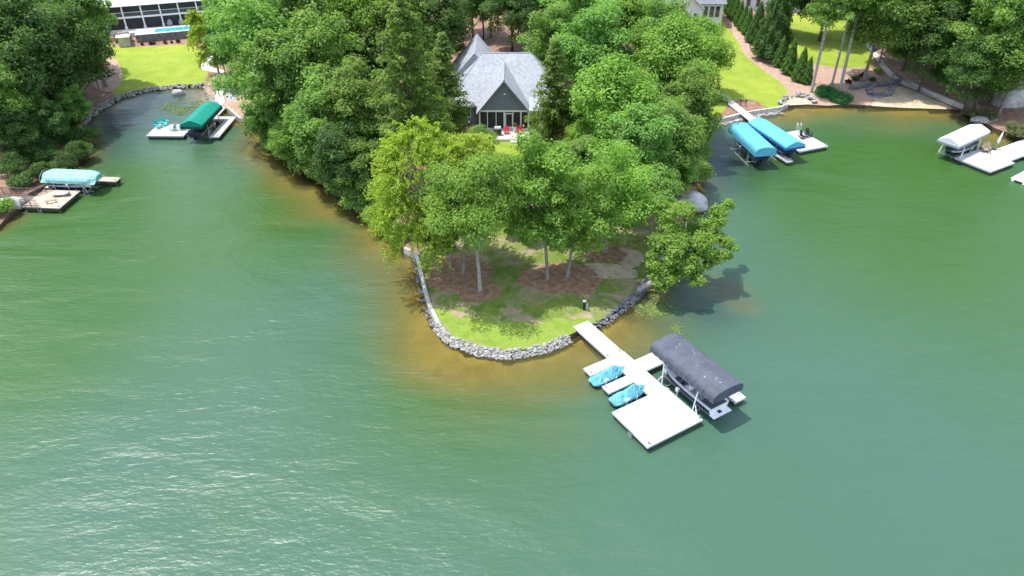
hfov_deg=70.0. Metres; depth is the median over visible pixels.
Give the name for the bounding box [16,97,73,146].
oak tree
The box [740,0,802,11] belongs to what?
stucco house
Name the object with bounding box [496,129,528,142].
patio
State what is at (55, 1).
oak tree
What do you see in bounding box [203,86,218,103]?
stone edging
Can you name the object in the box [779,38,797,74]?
arborvitae
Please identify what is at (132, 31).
pool deck
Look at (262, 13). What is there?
oak tree
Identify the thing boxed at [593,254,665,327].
riprap
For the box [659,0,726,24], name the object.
white house
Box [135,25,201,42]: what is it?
swimming pool
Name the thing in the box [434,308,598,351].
front lawn
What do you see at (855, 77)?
shrub
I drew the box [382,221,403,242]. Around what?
shrub
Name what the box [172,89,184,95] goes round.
boulder
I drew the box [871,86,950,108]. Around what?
beach
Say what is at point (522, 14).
oak tree
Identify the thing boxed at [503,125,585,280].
oak tree
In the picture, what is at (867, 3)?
oak tree
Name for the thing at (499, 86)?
lake house
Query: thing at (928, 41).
oak tree
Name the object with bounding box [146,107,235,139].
floating dock
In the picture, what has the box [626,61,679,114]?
oak tree
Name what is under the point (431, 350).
lake bed
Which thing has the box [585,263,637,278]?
bare soil
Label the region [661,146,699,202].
oak tree
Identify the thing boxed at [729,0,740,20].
arborvitae
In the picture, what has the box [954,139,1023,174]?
floating dock
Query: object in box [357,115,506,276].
willow tree
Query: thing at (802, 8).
oak tree
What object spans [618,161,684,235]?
oak tree
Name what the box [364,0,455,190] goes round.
pine tree
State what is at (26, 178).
shrub
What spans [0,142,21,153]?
shrub
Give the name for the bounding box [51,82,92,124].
oak tree
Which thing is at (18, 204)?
boulder
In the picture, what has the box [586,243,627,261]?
mulch bed
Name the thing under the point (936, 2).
oak tree
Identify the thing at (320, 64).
oak tree
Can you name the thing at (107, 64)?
oak tree
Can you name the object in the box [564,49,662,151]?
oak tree
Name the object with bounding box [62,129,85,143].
shrub
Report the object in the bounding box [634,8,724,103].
oak tree
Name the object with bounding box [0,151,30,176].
shrub
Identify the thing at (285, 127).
oak tree
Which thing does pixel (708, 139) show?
shrub
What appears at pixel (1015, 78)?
oak tree
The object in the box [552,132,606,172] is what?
oak tree
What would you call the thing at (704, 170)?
shrub
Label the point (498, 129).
barbecue grill
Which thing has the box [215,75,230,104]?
path
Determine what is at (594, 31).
oak tree
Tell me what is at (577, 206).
oak tree
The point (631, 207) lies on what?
oak tree
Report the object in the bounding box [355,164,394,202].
oak tree
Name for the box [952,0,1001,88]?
oak tree
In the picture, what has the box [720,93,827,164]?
floating dock
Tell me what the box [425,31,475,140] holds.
cedar tree
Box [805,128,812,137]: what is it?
adirondack chair
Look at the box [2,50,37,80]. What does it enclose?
oak tree
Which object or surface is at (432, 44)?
oak tree
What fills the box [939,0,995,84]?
oak tree
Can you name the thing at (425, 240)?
oak tree
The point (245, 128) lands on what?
shrub
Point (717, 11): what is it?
window
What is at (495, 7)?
oak tree
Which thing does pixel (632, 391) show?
jet ski
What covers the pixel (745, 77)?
lawn
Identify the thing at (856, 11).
oak tree
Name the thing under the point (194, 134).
motor boat
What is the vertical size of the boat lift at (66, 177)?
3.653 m
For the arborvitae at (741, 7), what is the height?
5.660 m
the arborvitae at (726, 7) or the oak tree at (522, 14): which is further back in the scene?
the arborvitae at (726, 7)
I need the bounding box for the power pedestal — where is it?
[583,300,587,309]
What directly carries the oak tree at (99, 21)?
on the pine straw at (113, 82)
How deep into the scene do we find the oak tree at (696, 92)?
94.95 m
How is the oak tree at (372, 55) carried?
on the ground at (496, 40)
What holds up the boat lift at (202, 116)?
in the lake water
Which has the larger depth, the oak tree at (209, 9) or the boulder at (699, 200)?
the oak tree at (209, 9)
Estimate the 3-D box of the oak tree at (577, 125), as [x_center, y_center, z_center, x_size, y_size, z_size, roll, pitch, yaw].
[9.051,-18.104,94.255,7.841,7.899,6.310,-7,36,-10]
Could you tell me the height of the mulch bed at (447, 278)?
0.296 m
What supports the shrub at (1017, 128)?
on the ground at (496, 40)
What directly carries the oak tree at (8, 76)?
on the ground at (496, 40)
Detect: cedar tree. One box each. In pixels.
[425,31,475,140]
[523,39,579,148]
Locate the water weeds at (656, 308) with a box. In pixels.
[632,288,685,334]
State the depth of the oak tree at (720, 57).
114.94 m
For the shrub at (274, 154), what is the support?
on the ground at (496, 40)
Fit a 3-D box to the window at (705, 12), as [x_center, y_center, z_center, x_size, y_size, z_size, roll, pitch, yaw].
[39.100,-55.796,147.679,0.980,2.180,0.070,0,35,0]
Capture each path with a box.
[201,56,226,72]
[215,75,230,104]
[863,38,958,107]
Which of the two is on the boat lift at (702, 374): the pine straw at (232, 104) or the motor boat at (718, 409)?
the motor boat at (718, 409)
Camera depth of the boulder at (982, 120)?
112.13 m
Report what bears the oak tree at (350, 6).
on the ground at (496, 40)
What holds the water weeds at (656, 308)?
in the lake water
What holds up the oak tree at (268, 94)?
on the ground at (496, 40)
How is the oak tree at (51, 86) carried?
on the ground at (496, 40)
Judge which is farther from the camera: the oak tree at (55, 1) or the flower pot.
the oak tree at (55, 1)
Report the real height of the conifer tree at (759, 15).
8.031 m
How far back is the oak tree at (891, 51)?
121.83 m
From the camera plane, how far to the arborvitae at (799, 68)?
124.28 m
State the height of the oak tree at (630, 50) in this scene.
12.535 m
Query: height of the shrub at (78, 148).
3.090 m
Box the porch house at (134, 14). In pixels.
[98,0,205,34]
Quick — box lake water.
[0,89,1023,575]
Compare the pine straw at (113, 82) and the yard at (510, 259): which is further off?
the pine straw at (113, 82)
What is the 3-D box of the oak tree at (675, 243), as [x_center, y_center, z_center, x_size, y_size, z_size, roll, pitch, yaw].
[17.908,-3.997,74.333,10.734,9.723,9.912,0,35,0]
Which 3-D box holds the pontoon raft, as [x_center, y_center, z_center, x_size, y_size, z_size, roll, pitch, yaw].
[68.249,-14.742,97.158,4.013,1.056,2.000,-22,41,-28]
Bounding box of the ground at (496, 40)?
[0,0,1023,257]
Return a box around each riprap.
[413,259,434,326]
[432,322,572,360]
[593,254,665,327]
[719,110,783,126]
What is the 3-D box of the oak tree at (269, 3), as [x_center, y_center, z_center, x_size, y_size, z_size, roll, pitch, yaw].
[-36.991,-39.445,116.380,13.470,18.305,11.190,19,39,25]
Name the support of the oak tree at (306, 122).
on the ground at (496, 40)
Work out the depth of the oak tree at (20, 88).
100.16 m
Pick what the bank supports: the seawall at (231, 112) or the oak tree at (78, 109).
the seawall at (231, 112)
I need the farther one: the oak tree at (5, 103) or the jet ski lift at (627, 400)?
the oak tree at (5, 103)
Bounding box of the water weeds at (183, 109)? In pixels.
[157,97,202,116]
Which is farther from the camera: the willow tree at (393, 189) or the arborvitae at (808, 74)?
the arborvitae at (808, 74)
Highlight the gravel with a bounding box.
[226,87,237,101]
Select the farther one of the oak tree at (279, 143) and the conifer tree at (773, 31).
the conifer tree at (773, 31)
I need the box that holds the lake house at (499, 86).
[448,34,563,131]
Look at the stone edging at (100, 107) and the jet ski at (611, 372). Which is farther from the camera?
the stone edging at (100, 107)
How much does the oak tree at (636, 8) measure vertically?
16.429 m
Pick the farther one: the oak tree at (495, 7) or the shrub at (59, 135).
the oak tree at (495, 7)
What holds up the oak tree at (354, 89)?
on the ground at (496, 40)
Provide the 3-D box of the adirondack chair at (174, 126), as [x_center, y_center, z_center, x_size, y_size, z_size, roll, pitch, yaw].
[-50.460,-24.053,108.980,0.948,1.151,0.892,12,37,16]
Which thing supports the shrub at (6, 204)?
on the ground at (496, 40)
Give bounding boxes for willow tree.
[183,8,230,78]
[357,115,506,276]
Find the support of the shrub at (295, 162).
on the ground at (496, 40)
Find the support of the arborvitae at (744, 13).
on the ground at (496, 40)
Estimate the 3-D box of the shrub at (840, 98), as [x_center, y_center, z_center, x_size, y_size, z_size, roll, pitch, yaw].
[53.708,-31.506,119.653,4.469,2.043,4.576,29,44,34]
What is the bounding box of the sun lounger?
[53,190,69,195]
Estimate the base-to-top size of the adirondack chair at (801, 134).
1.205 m
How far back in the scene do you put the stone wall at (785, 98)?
120.01 m
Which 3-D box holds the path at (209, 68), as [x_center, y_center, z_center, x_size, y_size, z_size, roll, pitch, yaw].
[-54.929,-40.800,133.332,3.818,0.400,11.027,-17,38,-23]
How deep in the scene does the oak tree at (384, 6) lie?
107.23 m
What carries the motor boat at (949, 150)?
on the boat lift at (958, 139)
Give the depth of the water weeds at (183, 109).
118.28 m
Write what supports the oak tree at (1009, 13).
on the ground at (496, 40)
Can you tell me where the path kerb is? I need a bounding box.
[906,80,963,108]
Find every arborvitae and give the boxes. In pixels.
[723,0,730,13]
[726,0,735,17]
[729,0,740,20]
[733,0,744,25]
[736,4,748,30]
[740,6,752,34]
[772,35,786,66]
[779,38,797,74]
[790,46,807,81]
[801,56,813,84]
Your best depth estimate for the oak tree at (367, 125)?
87.31 m
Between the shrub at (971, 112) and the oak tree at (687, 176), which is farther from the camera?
the shrub at (971, 112)
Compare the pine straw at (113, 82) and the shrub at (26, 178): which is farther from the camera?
the pine straw at (113, 82)
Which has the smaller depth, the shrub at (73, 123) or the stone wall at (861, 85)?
the shrub at (73, 123)
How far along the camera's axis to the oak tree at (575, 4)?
115.57 m
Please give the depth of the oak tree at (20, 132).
96.72 m
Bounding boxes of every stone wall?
[777,91,817,104]
[847,78,901,89]
[864,86,894,97]
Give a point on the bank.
(16, 213)
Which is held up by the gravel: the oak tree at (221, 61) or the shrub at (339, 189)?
the oak tree at (221, 61)
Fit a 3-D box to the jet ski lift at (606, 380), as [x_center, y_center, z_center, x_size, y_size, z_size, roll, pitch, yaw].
[8.391,8.179,64.900,2.400,1.750,1.420,-19,39,-25]
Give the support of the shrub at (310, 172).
on the ground at (496, 40)
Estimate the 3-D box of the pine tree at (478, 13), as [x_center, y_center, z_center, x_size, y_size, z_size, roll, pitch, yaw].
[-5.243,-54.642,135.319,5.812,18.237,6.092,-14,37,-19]
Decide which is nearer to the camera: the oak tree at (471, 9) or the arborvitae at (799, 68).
the arborvitae at (799, 68)
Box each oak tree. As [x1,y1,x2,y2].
[0,0,90,91]
[0,36,68,107]
[0,60,46,104]
[0,64,33,153]
[0,96,38,146]
[0,106,40,152]
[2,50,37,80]
[3,0,43,35]
[15,91,52,131]
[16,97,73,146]
[23,0,117,101]
[32,0,59,6]
[39,51,89,109]
[44,0,118,86]
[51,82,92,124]
[53,0,110,86]
[81,31,111,97]
[199,0,245,47]
[201,0,316,102]
[203,31,235,77]
[224,56,249,89]
[234,67,286,155]
[237,25,311,116]
[241,106,276,131]
[243,0,296,26]
[264,117,297,169]
[268,5,373,107]
[270,0,352,53]
[278,113,311,158]
[280,71,357,162]
[308,118,385,194]
[313,53,399,139]
[321,0,389,56]
[333,137,381,194]
[337,20,406,101]
[352,117,407,169]
[355,0,442,93]
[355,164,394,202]
[403,90,457,133]
[406,0,474,81]
[406,20,454,81]
[409,184,488,267]
[437,130,509,273]
[455,0,488,37]
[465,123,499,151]
[478,0,522,50]
[494,152,522,192]
[497,0,547,47]
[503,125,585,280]
[512,0,578,75]
[529,0,598,82]
[538,160,628,277]
[547,83,590,133]
[548,130,664,252]
[549,0,639,88]
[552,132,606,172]
[561,119,607,146]
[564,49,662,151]
[567,1,594,13]
[573,41,643,99]
[589,0,662,49]
[605,101,679,172]
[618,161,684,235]
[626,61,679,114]
[628,0,696,60]
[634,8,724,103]
[637,87,708,176]
[637,198,739,295]
[661,59,734,138]
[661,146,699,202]
[692,14,742,72]
[763,0,816,19]
[797,0,838,40]
[803,0,862,92]
[831,5,869,84]
[836,0,942,81]
[838,0,896,89]
[866,26,896,62]
[877,0,948,71]
[883,16,925,78]
[895,16,966,91]
[930,0,993,89]
[931,50,954,96]
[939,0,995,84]
[941,35,1012,117]
[944,0,1023,108]
[950,23,1023,116]
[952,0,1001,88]
[985,19,1023,114]
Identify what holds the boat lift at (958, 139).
in the lake water
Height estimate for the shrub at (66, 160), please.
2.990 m
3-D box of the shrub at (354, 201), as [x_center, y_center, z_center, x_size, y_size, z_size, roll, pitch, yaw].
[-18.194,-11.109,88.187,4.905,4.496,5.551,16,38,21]
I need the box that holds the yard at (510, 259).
[418,177,660,324]
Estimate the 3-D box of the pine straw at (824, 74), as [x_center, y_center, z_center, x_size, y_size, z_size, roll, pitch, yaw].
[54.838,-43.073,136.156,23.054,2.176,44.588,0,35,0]
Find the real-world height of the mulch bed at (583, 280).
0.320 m
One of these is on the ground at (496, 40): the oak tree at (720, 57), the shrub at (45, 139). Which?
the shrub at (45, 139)
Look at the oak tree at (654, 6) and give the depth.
112.83 m
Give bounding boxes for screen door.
[505,113,512,128]
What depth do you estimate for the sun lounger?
91.70 m
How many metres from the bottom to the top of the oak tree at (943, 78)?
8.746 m
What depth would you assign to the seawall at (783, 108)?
115.69 m
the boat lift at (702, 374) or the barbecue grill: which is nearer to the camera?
the boat lift at (702, 374)
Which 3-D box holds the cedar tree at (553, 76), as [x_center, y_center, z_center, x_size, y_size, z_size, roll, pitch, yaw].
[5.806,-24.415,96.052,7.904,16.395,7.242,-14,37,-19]
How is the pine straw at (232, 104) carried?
on the ground at (496, 40)
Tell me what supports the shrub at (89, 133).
on the ground at (496, 40)
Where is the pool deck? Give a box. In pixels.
[121,24,189,36]
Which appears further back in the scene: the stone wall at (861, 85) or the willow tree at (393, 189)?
the stone wall at (861, 85)
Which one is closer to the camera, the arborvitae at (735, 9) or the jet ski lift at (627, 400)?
the jet ski lift at (627, 400)
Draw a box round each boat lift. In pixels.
[39,169,105,195]
[180,101,222,139]
[650,333,742,414]
[728,122,776,165]
[748,117,804,160]
[936,124,989,157]
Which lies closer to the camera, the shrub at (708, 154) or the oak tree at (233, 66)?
the shrub at (708, 154)
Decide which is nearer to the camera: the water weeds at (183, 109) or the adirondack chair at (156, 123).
the adirondack chair at (156, 123)
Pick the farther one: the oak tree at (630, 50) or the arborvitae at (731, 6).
the arborvitae at (731, 6)
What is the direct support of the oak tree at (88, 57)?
on the ground at (496, 40)
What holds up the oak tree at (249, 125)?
on the ground at (496, 40)
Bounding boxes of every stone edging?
[82,82,204,125]
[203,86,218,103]
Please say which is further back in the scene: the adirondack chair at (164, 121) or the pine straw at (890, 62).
the pine straw at (890, 62)
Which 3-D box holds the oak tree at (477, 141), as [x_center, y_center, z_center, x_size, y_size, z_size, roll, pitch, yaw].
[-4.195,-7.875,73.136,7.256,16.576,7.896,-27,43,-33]
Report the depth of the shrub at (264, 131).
100.78 m
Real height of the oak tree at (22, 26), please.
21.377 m
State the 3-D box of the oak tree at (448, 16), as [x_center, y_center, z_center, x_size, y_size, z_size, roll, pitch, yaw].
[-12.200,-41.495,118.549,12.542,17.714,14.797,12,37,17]
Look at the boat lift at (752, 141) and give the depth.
101.16 m
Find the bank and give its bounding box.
[0,83,1023,364]
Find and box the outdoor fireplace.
[115,30,132,46]
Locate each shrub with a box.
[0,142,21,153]
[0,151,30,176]
[0,195,16,213]
[3,168,34,188]
[5,141,41,162]
[27,160,57,180]
[29,143,59,162]
[34,131,61,147]
[49,150,77,168]
[50,123,71,146]
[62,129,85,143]
[65,139,96,159]
[66,116,81,129]
[73,124,103,142]
[239,114,262,138]
[257,126,273,151]
[271,147,287,159]
[284,148,311,175]
[304,157,331,183]
[323,173,351,197]
[335,180,380,213]
[360,200,383,227]
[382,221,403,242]
[692,155,714,182]
[698,142,714,163]
[704,129,712,143]
[813,84,839,98]
[828,86,857,105]
[851,75,859,79]
[873,66,882,73]
[962,107,980,118]
[983,110,998,120]
[1004,120,1023,137]
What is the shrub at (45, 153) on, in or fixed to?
on the ground at (496, 40)
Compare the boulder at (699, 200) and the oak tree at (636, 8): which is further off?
the oak tree at (636, 8)
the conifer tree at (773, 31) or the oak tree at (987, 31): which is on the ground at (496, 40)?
the oak tree at (987, 31)
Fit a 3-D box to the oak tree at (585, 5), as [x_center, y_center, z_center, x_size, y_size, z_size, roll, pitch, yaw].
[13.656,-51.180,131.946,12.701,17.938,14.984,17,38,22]
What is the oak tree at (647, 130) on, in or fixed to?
on the yard at (510, 259)
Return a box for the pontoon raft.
[1011,171,1023,184]
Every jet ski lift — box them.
[598,376,619,387]
[618,395,640,406]
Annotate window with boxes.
[703,6,708,15]
[709,6,714,16]
[714,6,720,16]
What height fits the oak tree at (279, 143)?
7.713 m
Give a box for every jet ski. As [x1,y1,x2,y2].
[588,365,624,386]
[608,383,645,406]
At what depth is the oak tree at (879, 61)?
131.44 m
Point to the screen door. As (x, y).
(505, 113)
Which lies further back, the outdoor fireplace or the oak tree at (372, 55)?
the outdoor fireplace
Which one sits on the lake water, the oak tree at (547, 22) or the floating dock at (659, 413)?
the floating dock at (659, 413)
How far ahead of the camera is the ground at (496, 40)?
119.36 m
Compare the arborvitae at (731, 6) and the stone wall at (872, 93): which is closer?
the stone wall at (872, 93)
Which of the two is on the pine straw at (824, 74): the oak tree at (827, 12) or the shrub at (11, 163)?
the oak tree at (827, 12)
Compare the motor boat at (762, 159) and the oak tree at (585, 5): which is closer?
the motor boat at (762, 159)
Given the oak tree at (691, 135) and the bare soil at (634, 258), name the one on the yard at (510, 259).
the bare soil at (634, 258)
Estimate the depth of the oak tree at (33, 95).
101.10 m
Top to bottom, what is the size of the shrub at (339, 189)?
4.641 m
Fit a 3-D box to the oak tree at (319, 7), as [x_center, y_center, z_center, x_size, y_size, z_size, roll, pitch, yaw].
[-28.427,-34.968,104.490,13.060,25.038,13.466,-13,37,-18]
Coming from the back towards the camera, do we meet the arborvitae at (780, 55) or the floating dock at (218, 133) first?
the arborvitae at (780, 55)
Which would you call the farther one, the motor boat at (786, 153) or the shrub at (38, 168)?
the motor boat at (786, 153)
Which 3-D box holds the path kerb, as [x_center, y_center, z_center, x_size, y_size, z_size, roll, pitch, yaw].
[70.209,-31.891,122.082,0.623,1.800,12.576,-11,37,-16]
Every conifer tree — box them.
[743,1,765,42]
[749,0,793,60]
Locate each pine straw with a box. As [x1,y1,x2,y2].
[89,54,121,91]
[207,73,250,117]
[728,18,897,105]
[872,45,979,110]
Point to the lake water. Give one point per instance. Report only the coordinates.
(210, 365)
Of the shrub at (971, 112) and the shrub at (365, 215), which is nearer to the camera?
the shrub at (365, 215)
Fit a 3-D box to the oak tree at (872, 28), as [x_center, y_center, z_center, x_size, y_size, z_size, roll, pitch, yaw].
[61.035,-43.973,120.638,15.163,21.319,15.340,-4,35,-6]
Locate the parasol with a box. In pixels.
[992,131,1003,149]
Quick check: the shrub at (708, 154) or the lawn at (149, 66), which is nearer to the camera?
the shrub at (708, 154)
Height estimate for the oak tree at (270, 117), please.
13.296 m
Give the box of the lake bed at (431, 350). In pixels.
[87,90,1011,377]
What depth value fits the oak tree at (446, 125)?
96.64 m
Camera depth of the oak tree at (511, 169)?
77.84 m
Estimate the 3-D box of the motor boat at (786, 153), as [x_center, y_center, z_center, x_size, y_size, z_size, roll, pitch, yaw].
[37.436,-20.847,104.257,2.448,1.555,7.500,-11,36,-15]
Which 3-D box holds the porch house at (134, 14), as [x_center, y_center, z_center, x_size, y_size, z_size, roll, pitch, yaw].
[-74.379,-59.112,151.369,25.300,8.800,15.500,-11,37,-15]
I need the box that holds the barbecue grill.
[494,126,501,134]
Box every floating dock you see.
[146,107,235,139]
[573,321,745,450]
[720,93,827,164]
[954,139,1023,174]
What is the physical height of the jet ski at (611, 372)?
1.322 m
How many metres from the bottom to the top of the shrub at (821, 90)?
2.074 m
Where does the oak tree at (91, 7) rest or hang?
on the pine straw at (113, 82)
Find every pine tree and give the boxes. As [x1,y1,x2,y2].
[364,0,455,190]
[473,0,491,39]
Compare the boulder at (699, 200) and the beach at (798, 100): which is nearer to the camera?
the boulder at (699, 200)
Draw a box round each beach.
[787,95,816,104]
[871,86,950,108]
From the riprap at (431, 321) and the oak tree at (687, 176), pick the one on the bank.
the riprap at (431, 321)
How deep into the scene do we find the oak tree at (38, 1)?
112.10 m
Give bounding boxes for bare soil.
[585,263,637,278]
[618,247,644,267]
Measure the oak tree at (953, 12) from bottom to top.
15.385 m
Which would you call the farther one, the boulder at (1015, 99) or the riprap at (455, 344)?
the boulder at (1015, 99)
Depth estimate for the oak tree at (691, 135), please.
84.94 m
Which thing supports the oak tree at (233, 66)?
on the ground at (496, 40)
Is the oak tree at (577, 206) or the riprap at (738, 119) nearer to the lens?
the oak tree at (577, 206)
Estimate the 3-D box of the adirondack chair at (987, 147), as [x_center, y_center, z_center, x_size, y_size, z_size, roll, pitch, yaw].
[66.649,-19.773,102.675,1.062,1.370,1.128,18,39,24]
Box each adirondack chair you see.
[153,120,162,128]
[160,116,168,126]
[169,123,177,130]
[517,125,522,131]
[798,130,806,139]
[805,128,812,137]
[981,141,990,152]
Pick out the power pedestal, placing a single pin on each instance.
(585, 305)
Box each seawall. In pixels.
[226,107,243,124]
[404,247,439,336]
[718,103,788,122]
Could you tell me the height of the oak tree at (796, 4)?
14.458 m
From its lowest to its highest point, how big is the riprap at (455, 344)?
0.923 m
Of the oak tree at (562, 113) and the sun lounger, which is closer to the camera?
the sun lounger
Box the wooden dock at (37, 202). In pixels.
[0,176,120,212]
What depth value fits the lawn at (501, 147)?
101.90 m
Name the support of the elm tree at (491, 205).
on the mulch bed at (489, 291)
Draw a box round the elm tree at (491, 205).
[409,146,534,291]
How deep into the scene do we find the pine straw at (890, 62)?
126.88 m
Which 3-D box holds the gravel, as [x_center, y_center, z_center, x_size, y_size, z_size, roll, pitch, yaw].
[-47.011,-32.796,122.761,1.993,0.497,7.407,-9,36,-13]
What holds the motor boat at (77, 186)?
on the boat lift at (66, 177)
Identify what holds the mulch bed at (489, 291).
on the yard at (510, 259)
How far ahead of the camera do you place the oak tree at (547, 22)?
110.40 m
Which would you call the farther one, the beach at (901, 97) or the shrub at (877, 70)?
the shrub at (877, 70)
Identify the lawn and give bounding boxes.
[107,45,207,94]
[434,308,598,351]
[487,139,545,156]
[703,19,787,119]
[787,13,873,67]
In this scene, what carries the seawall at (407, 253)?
on the bank
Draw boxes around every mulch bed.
[427,252,494,292]
[459,282,501,301]
[516,262,601,294]
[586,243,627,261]
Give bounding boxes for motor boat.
[45,181,98,188]
[187,119,213,139]
[663,363,731,418]
[738,142,769,163]
[761,135,795,157]
[945,141,978,153]
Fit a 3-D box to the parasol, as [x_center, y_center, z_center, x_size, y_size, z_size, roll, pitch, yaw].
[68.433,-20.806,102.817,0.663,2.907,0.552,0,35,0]
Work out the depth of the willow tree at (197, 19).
120.68 m
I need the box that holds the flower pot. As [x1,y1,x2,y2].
[512,122,517,132]
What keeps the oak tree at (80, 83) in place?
on the ground at (496, 40)
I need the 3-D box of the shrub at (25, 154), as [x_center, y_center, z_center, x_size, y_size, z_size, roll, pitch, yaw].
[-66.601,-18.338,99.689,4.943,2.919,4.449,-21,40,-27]
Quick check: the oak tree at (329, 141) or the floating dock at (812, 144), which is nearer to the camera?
the oak tree at (329, 141)
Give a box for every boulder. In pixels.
[0,196,25,208]
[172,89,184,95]
[675,191,707,212]
[970,116,997,124]
[991,88,1023,107]
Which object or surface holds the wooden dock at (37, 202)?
in the lake water
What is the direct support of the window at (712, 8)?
in the white house at (712, 8)
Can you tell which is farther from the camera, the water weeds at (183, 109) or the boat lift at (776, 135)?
the water weeds at (183, 109)
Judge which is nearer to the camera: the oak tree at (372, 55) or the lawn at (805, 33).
the oak tree at (372, 55)
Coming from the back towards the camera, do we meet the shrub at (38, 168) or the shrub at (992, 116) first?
the shrub at (992, 116)
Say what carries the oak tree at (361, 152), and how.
on the ground at (496, 40)

